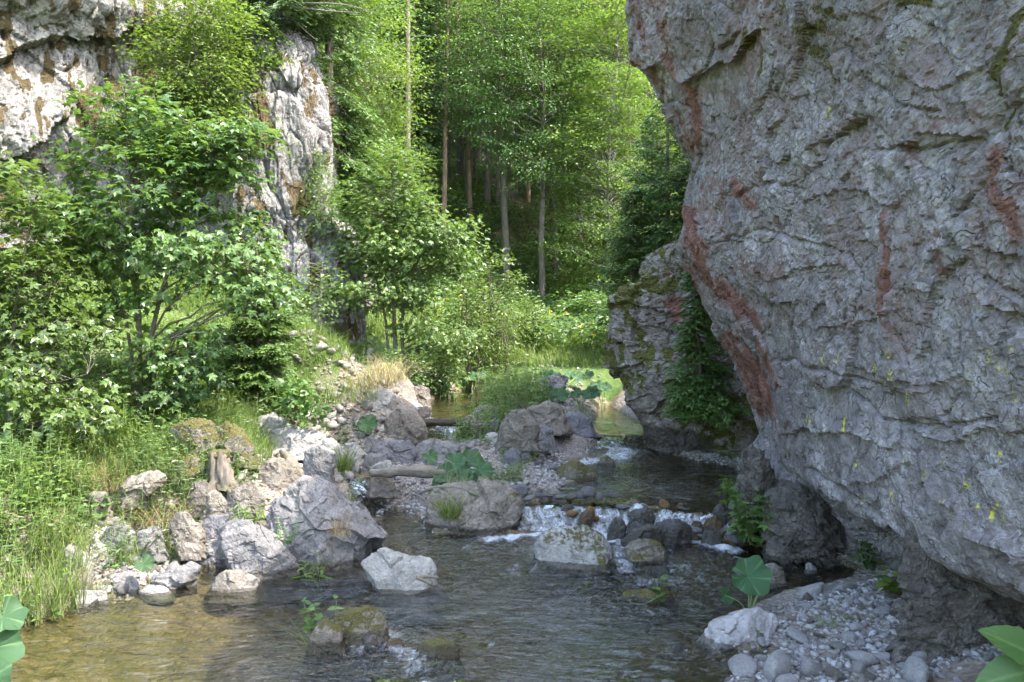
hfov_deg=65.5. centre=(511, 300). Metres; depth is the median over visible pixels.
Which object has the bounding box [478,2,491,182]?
spruce tree
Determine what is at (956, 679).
stone
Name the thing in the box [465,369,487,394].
butterbur
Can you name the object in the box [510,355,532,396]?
leafy plant
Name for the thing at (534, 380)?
leafy plant
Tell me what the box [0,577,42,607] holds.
leafy plant
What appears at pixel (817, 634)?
stone
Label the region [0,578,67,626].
leafy plant
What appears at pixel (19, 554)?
leafy plant
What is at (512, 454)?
rock
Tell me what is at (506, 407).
leafy plant
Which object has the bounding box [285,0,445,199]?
young broadleaf tree
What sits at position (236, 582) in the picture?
boulder
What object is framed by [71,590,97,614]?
rock
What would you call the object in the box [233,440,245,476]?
leafy plant
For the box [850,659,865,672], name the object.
stone
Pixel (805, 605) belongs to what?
stone
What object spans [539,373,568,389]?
rock
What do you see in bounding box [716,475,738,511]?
leafy plant
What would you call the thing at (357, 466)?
rock
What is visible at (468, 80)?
spruce tree
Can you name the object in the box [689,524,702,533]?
stone
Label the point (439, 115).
spruce tree
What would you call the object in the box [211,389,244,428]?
leafy plant
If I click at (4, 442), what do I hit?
bank undergrowth
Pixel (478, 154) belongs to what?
beech tree
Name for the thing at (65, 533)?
leafy plant
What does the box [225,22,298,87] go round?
shrub
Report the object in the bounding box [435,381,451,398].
butterbur
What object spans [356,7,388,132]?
spruce tree
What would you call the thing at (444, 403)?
water
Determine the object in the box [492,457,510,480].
leafy plant
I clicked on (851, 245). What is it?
overhanging cliff
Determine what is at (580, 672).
stone
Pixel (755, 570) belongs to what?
butterbur
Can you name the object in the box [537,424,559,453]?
rock
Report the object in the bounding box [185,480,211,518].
rock
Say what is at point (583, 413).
grass tuft
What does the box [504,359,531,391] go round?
leafy plant
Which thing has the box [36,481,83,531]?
leafy plant
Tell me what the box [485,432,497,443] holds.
rock
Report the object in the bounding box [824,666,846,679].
stone
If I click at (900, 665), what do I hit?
stone
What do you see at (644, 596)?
rock
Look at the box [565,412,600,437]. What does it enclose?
rock
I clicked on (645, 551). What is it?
boulder
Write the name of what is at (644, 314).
rock outcrop
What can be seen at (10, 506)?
leafy plant
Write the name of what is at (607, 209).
young broadleaf tree
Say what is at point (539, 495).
stone
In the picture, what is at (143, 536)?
leafy plant
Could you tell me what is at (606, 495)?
stone
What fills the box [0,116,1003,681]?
ground
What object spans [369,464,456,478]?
driftwood log
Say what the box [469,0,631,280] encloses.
beech tree
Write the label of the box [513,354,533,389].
leafy plant
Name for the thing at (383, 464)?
rock
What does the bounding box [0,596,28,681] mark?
butterbur
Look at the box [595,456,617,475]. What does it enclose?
rock
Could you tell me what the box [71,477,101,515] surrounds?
leafy plant
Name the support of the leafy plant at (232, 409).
on the ground at (572, 446)
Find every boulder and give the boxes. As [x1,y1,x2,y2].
[204,569,267,603]
[217,517,238,575]
[266,475,387,593]
[302,619,347,665]
[334,605,389,656]
[353,634,383,671]
[361,547,450,607]
[381,638,404,668]
[405,637,467,681]
[422,476,524,540]
[432,666,461,681]
[525,524,625,578]
[559,504,575,520]
[578,506,594,527]
[614,524,668,558]
[621,538,672,578]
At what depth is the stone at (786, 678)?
4.38 m
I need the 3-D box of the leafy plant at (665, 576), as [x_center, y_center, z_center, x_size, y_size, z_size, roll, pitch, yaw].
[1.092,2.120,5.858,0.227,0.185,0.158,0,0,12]
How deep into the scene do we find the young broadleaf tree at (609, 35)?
23.52 m
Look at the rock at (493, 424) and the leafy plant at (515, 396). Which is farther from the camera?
the leafy plant at (515, 396)
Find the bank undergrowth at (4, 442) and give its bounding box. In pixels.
[0,236,397,545]
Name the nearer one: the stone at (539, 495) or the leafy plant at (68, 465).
the leafy plant at (68, 465)
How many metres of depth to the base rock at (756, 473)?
7.32 m
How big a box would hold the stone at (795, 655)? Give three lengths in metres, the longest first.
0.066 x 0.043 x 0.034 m
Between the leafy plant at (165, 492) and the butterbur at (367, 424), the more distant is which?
the butterbur at (367, 424)
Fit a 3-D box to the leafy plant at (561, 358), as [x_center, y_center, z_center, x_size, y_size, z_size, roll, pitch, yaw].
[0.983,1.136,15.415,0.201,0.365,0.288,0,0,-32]
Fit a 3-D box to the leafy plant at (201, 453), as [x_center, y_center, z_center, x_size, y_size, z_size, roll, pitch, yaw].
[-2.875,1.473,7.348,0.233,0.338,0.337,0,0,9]
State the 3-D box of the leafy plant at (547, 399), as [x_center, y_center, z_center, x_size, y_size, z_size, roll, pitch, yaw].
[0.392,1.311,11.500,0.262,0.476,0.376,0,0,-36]
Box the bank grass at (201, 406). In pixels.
[0,230,374,510]
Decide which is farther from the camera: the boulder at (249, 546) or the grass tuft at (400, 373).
the grass tuft at (400, 373)
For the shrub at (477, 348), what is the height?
2.508 m
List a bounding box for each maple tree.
[0,150,146,447]
[1,74,311,419]
[303,136,493,374]
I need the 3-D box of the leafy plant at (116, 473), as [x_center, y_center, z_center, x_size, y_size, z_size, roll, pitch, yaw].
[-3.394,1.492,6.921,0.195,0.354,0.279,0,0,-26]
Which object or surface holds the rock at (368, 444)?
on the ground at (572, 446)
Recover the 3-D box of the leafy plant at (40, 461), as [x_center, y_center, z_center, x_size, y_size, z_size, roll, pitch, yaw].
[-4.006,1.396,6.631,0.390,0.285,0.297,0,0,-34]
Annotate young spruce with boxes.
[210,209,310,392]
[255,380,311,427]
[588,189,665,295]
[602,113,676,280]
[606,93,689,276]
[636,119,691,265]
[659,271,753,430]
[667,374,722,423]
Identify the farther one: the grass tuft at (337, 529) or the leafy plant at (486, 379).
the leafy plant at (486, 379)
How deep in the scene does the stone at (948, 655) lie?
4.51 m
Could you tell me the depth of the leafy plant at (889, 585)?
5.55 m
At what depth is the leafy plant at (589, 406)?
12.69 m
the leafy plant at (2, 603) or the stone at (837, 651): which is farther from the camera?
the leafy plant at (2, 603)
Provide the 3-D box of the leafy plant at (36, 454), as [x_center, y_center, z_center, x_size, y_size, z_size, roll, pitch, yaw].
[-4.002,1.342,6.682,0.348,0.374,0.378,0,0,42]
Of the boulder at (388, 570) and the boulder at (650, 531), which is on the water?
the boulder at (388, 570)
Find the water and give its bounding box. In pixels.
[11,388,857,681]
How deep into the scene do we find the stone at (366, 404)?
10.12 m
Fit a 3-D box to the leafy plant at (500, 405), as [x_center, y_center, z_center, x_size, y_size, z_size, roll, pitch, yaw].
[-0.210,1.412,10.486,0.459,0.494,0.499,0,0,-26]
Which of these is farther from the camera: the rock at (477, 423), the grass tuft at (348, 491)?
the rock at (477, 423)
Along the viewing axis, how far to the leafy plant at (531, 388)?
11.54 m
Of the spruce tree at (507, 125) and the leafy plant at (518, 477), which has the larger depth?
the spruce tree at (507, 125)
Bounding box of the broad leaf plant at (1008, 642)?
[975,625,1023,681]
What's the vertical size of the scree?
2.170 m
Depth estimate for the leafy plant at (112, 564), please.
6.13 m
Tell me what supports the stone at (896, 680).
on the ground at (572, 446)
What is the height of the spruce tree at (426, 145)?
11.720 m
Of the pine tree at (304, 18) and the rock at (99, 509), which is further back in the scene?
the pine tree at (304, 18)
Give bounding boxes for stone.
[96,520,105,527]
[102,580,111,584]
[110,516,121,525]
[114,583,128,594]
[129,552,140,562]
[147,564,160,572]
[166,561,179,570]
[244,387,256,395]
[325,610,334,615]
[361,402,372,408]
[465,444,474,448]
[521,452,529,460]
[523,495,534,500]
[533,492,545,497]
[534,460,543,465]
[540,493,550,503]
[548,464,558,470]
[555,494,567,497]
[565,493,576,499]
[566,510,578,517]
[574,669,582,677]
[576,491,586,499]
[580,486,595,496]
[592,492,602,499]
[603,492,609,497]
[609,492,618,497]
[616,504,630,509]
[637,673,650,681]
[659,499,669,507]
[673,642,684,657]
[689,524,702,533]
[714,607,727,613]
[719,527,724,535]
[724,537,736,544]
[726,535,740,542]
[727,653,757,677]
[728,502,736,511]
[754,654,767,661]
[756,636,765,646]
[762,649,790,680]
[763,607,772,612]
[775,674,798,681]
[786,627,809,643]
[788,644,799,649]
[793,653,799,659]
[795,602,811,608]
[796,582,823,595]
[799,613,806,618]
[799,654,809,659]
[800,658,822,676]
[801,592,811,601]
[802,642,811,648]
[806,617,814,623]
[812,632,825,637]
[818,605,829,609]
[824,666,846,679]
[827,640,846,650]
[832,587,845,592]
[834,647,839,654]
[841,631,858,642]
[842,598,853,604]
[843,581,857,588]
[845,650,879,665]
[849,622,864,630]
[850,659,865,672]
[856,638,866,647]
[857,603,865,610]
[864,593,870,598]
[864,672,875,681]
[869,585,881,590]
[872,605,889,615]
[872,652,889,660]
[880,633,889,637]
[883,576,901,598]
[889,678,907,681]
[890,560,901,571]
[891,624,898,628]
[897,662,904,669]
[902,656,928,681]
[911,651,926,659]
[926,663,937,667]
[934,672,945,678]
[946,652,955,659]
[953,677,962,681]
[954,656,960,663]
[963,648,971,654]
[983,651,995,661]
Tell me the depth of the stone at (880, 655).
4.63 m
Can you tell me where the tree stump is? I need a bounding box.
[207,449,238,490]
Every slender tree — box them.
[392,0,495,239]
[410,0,506,235]
[472,1,558,209]
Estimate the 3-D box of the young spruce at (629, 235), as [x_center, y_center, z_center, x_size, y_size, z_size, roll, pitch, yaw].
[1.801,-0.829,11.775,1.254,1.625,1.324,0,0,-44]
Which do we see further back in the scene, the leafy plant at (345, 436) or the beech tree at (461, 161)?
the beech tree at (461, 161)
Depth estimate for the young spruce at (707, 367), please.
9.61 m
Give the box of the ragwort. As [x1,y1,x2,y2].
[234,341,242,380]
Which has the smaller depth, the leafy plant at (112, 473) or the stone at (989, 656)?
the stone at (989, 656)
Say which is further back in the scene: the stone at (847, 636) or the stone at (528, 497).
the stone at (528, 497)
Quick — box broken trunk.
[279,449,302,471]
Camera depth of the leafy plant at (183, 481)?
7.07 m
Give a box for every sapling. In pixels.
[60,357,183,439]
[111,335,243,419]
[266,374,332,429]
[286,255,355,328]
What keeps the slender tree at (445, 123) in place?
on the ground at (572, 446)
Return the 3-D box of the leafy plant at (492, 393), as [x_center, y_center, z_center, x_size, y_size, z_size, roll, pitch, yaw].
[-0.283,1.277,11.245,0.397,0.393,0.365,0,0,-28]
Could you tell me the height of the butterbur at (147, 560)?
0.359 m
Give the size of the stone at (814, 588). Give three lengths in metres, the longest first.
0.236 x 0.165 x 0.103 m
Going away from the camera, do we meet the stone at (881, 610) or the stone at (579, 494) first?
the stone at (881, 610)
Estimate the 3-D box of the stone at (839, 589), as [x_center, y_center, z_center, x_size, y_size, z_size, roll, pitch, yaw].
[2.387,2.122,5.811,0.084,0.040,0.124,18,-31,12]
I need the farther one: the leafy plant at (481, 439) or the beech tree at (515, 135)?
the beech tree at (515, 135)
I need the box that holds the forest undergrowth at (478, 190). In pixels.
[343,144,685,351]
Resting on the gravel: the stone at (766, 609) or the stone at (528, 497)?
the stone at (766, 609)
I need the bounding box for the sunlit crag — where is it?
[0,0,225,251]
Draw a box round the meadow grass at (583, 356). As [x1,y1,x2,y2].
[173,224,606,368]
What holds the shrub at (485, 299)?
on the ground at (572, 446)
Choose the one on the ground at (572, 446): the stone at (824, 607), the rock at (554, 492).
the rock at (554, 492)
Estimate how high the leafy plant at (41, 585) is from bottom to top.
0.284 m
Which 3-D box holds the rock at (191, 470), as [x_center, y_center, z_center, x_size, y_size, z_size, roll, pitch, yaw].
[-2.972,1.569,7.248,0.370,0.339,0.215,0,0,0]
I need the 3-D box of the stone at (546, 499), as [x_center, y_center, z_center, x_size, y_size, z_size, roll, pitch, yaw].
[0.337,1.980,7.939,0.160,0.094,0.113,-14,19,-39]
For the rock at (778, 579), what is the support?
on the ground at (572, 446)
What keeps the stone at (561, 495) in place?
on the boulder
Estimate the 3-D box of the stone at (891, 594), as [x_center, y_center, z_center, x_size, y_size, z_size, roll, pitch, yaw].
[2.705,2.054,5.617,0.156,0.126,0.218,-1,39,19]
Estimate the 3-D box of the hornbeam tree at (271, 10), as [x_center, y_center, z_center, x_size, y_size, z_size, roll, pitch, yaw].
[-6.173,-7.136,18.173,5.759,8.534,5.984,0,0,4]
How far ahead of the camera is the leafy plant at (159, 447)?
7.13 m
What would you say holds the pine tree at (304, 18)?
on the rock buttress
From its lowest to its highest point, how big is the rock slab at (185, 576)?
0.290 m
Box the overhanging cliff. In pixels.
[625,0,1023,602]
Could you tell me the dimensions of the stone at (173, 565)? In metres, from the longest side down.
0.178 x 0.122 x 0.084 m
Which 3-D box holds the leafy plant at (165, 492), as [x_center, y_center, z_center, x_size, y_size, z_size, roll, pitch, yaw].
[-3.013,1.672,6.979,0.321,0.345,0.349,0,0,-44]
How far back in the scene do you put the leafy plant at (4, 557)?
5.62 m
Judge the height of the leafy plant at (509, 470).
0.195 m
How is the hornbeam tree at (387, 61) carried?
on the ground at (572, 446)
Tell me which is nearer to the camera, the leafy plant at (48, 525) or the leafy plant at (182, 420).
the leafy plant at (48, 525)
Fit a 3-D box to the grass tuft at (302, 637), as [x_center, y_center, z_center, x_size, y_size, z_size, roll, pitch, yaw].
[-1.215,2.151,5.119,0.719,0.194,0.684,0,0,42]
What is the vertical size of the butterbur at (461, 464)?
0.417 m
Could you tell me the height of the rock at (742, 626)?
0.350 m
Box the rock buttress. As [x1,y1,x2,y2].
[193,12,375,345]
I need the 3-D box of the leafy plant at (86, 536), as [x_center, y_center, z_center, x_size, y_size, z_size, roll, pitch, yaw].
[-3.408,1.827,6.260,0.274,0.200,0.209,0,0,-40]
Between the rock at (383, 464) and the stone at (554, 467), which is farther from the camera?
the stone at (554, 467)
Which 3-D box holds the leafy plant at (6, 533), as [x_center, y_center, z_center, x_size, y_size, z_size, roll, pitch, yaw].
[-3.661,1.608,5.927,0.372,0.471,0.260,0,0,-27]
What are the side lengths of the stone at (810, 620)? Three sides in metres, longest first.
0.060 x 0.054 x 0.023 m
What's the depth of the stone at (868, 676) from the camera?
4.39 m
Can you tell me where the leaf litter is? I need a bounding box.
[0,306,410,581]
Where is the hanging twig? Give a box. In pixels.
[593,0,631,110]
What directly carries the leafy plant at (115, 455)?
on the ground at (572, 446)
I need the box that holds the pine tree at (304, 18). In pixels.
[185,0,369,71]
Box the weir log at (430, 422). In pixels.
[422,418,460,426]
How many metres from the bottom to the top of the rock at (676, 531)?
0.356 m
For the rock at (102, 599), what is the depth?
5.78 m
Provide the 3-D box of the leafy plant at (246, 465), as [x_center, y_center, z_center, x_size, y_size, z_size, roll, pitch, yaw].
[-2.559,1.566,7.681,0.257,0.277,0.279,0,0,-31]
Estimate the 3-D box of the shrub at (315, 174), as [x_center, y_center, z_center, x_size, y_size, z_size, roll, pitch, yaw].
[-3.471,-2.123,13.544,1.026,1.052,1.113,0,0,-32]
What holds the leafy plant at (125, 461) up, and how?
on the ground at (572, 446)
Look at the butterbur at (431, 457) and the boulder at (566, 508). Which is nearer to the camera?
the boulder at (566, 508)
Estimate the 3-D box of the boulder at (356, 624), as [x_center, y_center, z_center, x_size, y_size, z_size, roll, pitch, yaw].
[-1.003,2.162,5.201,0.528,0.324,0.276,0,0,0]
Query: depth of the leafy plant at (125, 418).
7.38 m
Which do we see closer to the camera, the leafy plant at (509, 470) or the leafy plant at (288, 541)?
the leafy plant at (288, 541)
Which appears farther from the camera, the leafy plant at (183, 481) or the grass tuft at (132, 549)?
the leafy plant at (183, 481)
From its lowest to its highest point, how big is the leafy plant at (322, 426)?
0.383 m
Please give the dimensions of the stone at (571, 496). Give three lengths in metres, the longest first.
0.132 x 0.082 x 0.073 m
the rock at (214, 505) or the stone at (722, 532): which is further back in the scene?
the stone at (722, 532)
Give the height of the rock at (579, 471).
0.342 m
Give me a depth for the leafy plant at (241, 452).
7.58 m
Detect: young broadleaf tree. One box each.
[228,0,408,102]
[231,0,470,172]
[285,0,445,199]
[510,0,678,295]
[527,54,673,299]
[532,0,685,254]
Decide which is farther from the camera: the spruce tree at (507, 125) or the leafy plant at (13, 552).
the spruce tree at (507, 125)
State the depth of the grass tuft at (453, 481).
7.99 m
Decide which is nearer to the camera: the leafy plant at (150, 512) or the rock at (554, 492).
the leafy plant at (150, 512)
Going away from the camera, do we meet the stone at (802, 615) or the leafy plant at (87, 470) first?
the stone at (802, 615)
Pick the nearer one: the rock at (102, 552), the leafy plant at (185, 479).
the rock at (102, 552)
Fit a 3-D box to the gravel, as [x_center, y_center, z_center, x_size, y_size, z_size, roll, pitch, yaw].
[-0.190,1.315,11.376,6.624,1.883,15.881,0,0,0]
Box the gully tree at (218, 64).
[106,0,291,191]
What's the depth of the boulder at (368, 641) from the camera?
5.07 m
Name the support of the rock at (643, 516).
on the ground at (572, 446)
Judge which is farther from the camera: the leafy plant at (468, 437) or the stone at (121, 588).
the leafy plant at (468, 437)
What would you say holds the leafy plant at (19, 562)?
on the ground at (572, 446)
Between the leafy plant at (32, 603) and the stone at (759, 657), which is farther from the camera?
the leafy plant at (32, 603)
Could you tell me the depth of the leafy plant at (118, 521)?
6.42 m
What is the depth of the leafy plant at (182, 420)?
7.49 m
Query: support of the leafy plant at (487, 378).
on the ground at (572, 446)
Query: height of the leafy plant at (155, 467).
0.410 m
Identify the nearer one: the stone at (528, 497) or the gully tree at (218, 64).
the stone at (528, 497)
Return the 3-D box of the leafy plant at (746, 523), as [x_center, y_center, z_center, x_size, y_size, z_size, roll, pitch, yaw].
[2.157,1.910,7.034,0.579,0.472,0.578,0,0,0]
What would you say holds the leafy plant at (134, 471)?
on the ground at (572, 446)
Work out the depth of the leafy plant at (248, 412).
8.64 m
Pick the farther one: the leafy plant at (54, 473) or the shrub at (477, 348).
the shrub at (477, 348)
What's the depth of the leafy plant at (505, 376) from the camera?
11.24 m
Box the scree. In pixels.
[68,328,558,604]
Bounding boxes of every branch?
[246,2,369,41]
[419,485,481,496]
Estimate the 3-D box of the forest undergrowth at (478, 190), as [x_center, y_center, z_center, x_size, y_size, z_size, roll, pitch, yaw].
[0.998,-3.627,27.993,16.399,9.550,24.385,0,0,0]
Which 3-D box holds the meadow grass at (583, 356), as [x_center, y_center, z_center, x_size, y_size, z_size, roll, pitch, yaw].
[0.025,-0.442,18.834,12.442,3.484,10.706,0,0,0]
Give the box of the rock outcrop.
[602,235,758,456]
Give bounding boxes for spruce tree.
[293,0,399,229]
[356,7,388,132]
[357,0,443,193]
[370,0,477,222]
[379,23,464,148]
[404,0,410,231]
[430,6,486,148]
[437,0,460,185]
[455,0,485,200]
[456,74,459,175]
[461,4,484,182]
[473,5,482,184]
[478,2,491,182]
[480,0,508,211]
[480,81,482,161]
[482,78,532,152]
[501,1,509,175]
[509,2,525,195]
[509,15,514,182]
[536,0,571,231]
[558,8,579,213]
[572,1,605,233]
[600,0,625,118]
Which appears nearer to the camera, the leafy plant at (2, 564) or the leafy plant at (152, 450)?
the leafy plant at (2, 564)
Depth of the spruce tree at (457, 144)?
33.63 m
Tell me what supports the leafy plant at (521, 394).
on the ground at (572, 446)
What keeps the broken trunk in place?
on the ground at (572, 446)
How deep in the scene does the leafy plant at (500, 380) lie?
10.90 m
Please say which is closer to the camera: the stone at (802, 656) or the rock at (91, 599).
the stone at (802, 656)
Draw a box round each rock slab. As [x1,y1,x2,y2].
[137,585,175,602]
[147,561,200,597]
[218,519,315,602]
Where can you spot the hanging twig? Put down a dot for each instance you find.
(615, 46)
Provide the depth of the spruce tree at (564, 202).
30.18 m
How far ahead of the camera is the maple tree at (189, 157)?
8.08 m
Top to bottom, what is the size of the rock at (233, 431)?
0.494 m
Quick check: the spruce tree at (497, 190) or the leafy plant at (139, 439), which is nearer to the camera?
the leafy plant at (139, 439)
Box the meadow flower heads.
[370,227,595,335]
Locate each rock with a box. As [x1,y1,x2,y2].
[59,544,93,577]
[66,567,93,596]
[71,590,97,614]
[84,491,114,521]
[91,588,109,610]
[92,539,108,557]
[102,524,134,560]
[111,470,166,511]
[112,571,139,598]
[132,526,168,562]
[167,418,219,467]
[170,511,207,561]
[171,454,204,487]
[173,549,195,563]
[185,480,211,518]
[195,539,220,576]
[199,468,209,482]
[199,490,227,526]
[202,514,232,540]
[215,420,260,470]
[227,481,267,528]
[256,412,292,435]
[257,457,304,492]
[269,426,326,460]
[302,445,335,483]
[321,438,346,466]
[343,442,365,472]
[359,452,387,473]
[363,435,380,453]
[367,385,397,415]
[367,477,397,498]
[369,460,392,470]
[370,439,416,464]
[384,408,427,445]
[412,401,432,417]
[413,385,432,411]
[415,439,460,465]
[417,406,430,418]
[454,415,484,439]
[484,418,500,433]
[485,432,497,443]
[494,409,540,453]
[504,447,521,466]
[509,483,529,500]
[527,401,572,435]
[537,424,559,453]
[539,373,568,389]
[544,489,562,501]
[554,460,605,489]
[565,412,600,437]
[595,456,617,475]
[606,515,626,545]
[611,588,681,620]
[626,507,654,533]
[655,518,691,554]
[691,520,703,544]
[695,606,778,658]
[698,528,724,553]
[703,515,723,538]
[713,503,731,527]
[727,526,753,550]
[735,444,777,535]
[759,479,845,580]
[765,563,788,593]
[800,563,816,586]
[885,525,1023,662]
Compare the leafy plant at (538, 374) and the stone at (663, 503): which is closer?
the stone at (663, 503)
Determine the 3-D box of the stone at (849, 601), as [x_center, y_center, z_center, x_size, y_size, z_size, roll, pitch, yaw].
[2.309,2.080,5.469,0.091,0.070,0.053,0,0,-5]
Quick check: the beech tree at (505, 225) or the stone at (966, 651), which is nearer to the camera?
the stone at (966, 651)
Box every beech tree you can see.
[375,0,476,180]
[399,1,507,184]
[400,0,445,146]
[410,0,592,280]
[430,0,566,211]
[432,5,485,162]
[448,0,630,306]
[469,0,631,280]
[490,14,517,172]
[502,0,657,270]
[508,0,626,200]
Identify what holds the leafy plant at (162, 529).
on the ground at (572, 446)
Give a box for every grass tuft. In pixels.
[0,514,111,625]
[2,498,132,575]
[63,452,189,492]
[86,569,136,597]
[95,531,176,568]
[105,485,236,528]
[156,524,218,563]
[264,616,364,654]
[297,361,388,406]
[304,354,419,389]
[307,506,359,538]
[329,434,372,476]
[339,481,360,501]
[359,354,426,381]
[422,489,479,519]
[444,468,467,482]
[549,329,595,351]
[566,406,597,421]
[718,476,737,495]
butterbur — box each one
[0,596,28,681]
[134,554,158,584]
[352,415,377,433]
[422,449,437,464]
[429,448,492,492]
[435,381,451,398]
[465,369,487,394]
[532,385,568,401]
[539,369,593,387]
[567,385,600,410]
[589,380,611,410]
[719,555,771,608]
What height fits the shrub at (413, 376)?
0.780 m
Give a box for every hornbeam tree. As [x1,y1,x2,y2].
[215,0,363,62]
[222,0,443,152]
[348,0,427,106]
[352,87,450,261]
[521,1,662,177]
[567,3,689,191]
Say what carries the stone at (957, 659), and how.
on the ground at (572, 446)
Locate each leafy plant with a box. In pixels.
[0,422,40,478]
[0,428,19,485]
[0,432,36,480]
[0,447,45,531]
[0,461,16,532]
[0,485,48,546]
[0,490,24,560]
[0,493,25,537]
[0,524,39,572]
[0,526,14,578]
[0,527,26,593]
[0,547,71,581]
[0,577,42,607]
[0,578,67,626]
[0,583,11,612]
[2,475,24,502]
[5,435,51,478]
[6,542,24,569]
[7,439,31,466]
[7,449,55,474]
[8,534,40,556]
[11,419,57,459]
[15,419,72,470]
[18,442,59,483]
[20,460,81,481]
[21,499,83,545]
[24,431,77,509]
[24,507,65,572]
[25,565,67,605]
[27,483,63,512]
[32,443,81,500]
[33,458,73,490]
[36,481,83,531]
[37,422,81,461]
[37,509,76,557]
[49,449,85,490]
[50,456,87,496]
[50,492,86,545]
[51,463,89,506]
[55,478,91,496]
[57,453,95,495]
[59,456,93,489]
[59,503,97,538]
[60,518,95,546]
[70,494,111,522]
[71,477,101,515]
[73,470,108,502]
[90,393,136,457]
[91,505,138,548]
[95,514,127,573]
[100,439,136,463]
[105,467,130,482]
[106,449,136,477]
[107,449,124,465]
[109,450,132,488]
[112,441,136,479]
[112,477,142,521]
[115,522,133,558]
[116,408,159,452]
[116,449,155,480]
[117,513,163,563]
[119,480,157,524]
[122,419,156,456]
[122,428,157,470]
[122,446,153,472]
[123,420,165,468]
[128,428,160,460]
[129,438,167,473]
[129,446,177,489]
[130,477,155,522]
[132,508,168,535]
[136,486,172,513]
[142,505,170,546]
[144,446,183,494]
[146,417,168,450]
[146,435,165,466]
[148,451,167,473]
[154,479,189,511]
[156,483,192,523]
[157,441,188,473]
[159,427,190,455]
[163,444,208,493]
[166,460,201,494]
[167,412,193,433]
[171,498,204,522]
[172,459,206,498]
[172,497,201,520]
[173,462,209,501]
[182,442,214,477]
[200,397,227,425]
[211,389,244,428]
[214,414,228,439]
[220,432,259,471]
[221,399,243,426]
[228,501,269,521]
[231,455,261,486]
[232,397,262,427]
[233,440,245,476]
[235,410,254,441]
[236,406,259,433]
[239,454,261,477]
[272,517,299,545]
[288,552,333,586]
[296,595,343,632]
[306,419,330,434]
[307,342,327,360]
[334,419,353,443]
[346,343,373,368]
[436,420,467,442]
[450,417,475,440]
[452,405,490,437]
[453,402,484,438]
[456,403,491,439]
[466,384,509,436]
[476,368,507,395]
[476,369,509,403]
[476,389,512,421]
[479,365,512,403]
[479,379,510,416]
[479,397,513,418]
[479,434,491,447]
[482,382,506,403]
[484,395,509,419]
[485,378,523,414]
[486,358,515,396]
[486,358,516,399]
[486,367,514,408]
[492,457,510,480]
[496,367,530,407]
[497,374,522,407]
[499,461,522,480]
[500,460,517,481]
[501,458,519,478]
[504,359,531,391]
[507,383,529,407]
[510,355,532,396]
[510,468,526,483]
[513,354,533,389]
[513,365,535,406]
[513,379,536,398]
[516,455,530,470]
[518,373,537,399]
[522,357,547,400]
[522,389,545,405]
[524,361,550,389]
[525,353,550,399]
[531,375,552,401]
[556,350,568,367]
[580,398,592,410]
[647,574,675,602]
[715,430,743,460]
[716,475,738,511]
[723,486,775,547]
[815,614,840,628]
[843,613,859,619]
[849,527,884,569]
[873,567,901,593]
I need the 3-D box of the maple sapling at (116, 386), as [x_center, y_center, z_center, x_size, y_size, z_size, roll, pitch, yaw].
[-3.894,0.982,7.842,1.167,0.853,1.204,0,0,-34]
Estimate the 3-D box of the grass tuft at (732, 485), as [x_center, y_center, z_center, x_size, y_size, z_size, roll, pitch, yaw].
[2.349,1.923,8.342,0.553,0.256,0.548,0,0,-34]
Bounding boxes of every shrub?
[0,331,130,398]
[130,71,249,158]
[142,291,255,373]
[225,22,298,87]
[256,275,319,331]
[286,144,337,202]
[292,174,357,256]
[376,345,444,390]
[398,325,478,399]
[434,260,509,390]
[449,241,546,367]
[473,300,536,380]
[499,290,555,348]
[549,289,609,324]
[582,263,636,343]
[584,288,609,341]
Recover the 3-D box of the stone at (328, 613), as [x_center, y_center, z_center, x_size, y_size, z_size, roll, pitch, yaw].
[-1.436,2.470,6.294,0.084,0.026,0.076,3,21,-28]
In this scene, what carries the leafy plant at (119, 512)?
on the ground at (572, 446)
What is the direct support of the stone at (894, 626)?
on the gravel
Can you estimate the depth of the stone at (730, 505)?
7.64 m
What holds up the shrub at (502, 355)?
on the ground at (572, 446)
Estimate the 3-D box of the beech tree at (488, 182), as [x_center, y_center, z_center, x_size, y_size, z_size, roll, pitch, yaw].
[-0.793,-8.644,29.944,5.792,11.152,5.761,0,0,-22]
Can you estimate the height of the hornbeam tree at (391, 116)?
4.260 m
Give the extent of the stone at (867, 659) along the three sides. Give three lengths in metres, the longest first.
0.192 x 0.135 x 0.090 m
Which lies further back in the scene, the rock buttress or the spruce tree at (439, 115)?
the spruce tree at (439, 115)
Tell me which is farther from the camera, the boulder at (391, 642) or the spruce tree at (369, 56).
the spruce tree at (369, 56)
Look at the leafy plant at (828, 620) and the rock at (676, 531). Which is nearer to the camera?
the leafy plant at (828, 620)
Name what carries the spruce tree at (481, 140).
on the ground at (572, 446)
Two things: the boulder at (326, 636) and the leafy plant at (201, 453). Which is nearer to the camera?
the boulder at (326, 636)
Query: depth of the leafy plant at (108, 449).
7.28 m
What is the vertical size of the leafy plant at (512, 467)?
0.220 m
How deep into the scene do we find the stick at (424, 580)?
5.74 m
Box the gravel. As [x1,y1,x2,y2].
[66,330,1002,681]
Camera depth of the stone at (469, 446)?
9.39 m
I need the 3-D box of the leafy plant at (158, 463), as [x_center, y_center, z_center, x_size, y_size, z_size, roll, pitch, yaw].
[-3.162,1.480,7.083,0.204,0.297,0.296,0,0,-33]
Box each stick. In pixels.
[416,576,432,585]
[419,575,438,578]
[496,474,520,477]
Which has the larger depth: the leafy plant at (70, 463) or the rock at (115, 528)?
the leafy plant at (70, 463)
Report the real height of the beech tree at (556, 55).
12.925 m
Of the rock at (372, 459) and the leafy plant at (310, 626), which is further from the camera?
the rock at (372, 459)
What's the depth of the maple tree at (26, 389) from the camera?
7.28 m
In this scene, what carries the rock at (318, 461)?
on the ground at (572, 446)
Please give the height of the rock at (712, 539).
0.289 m

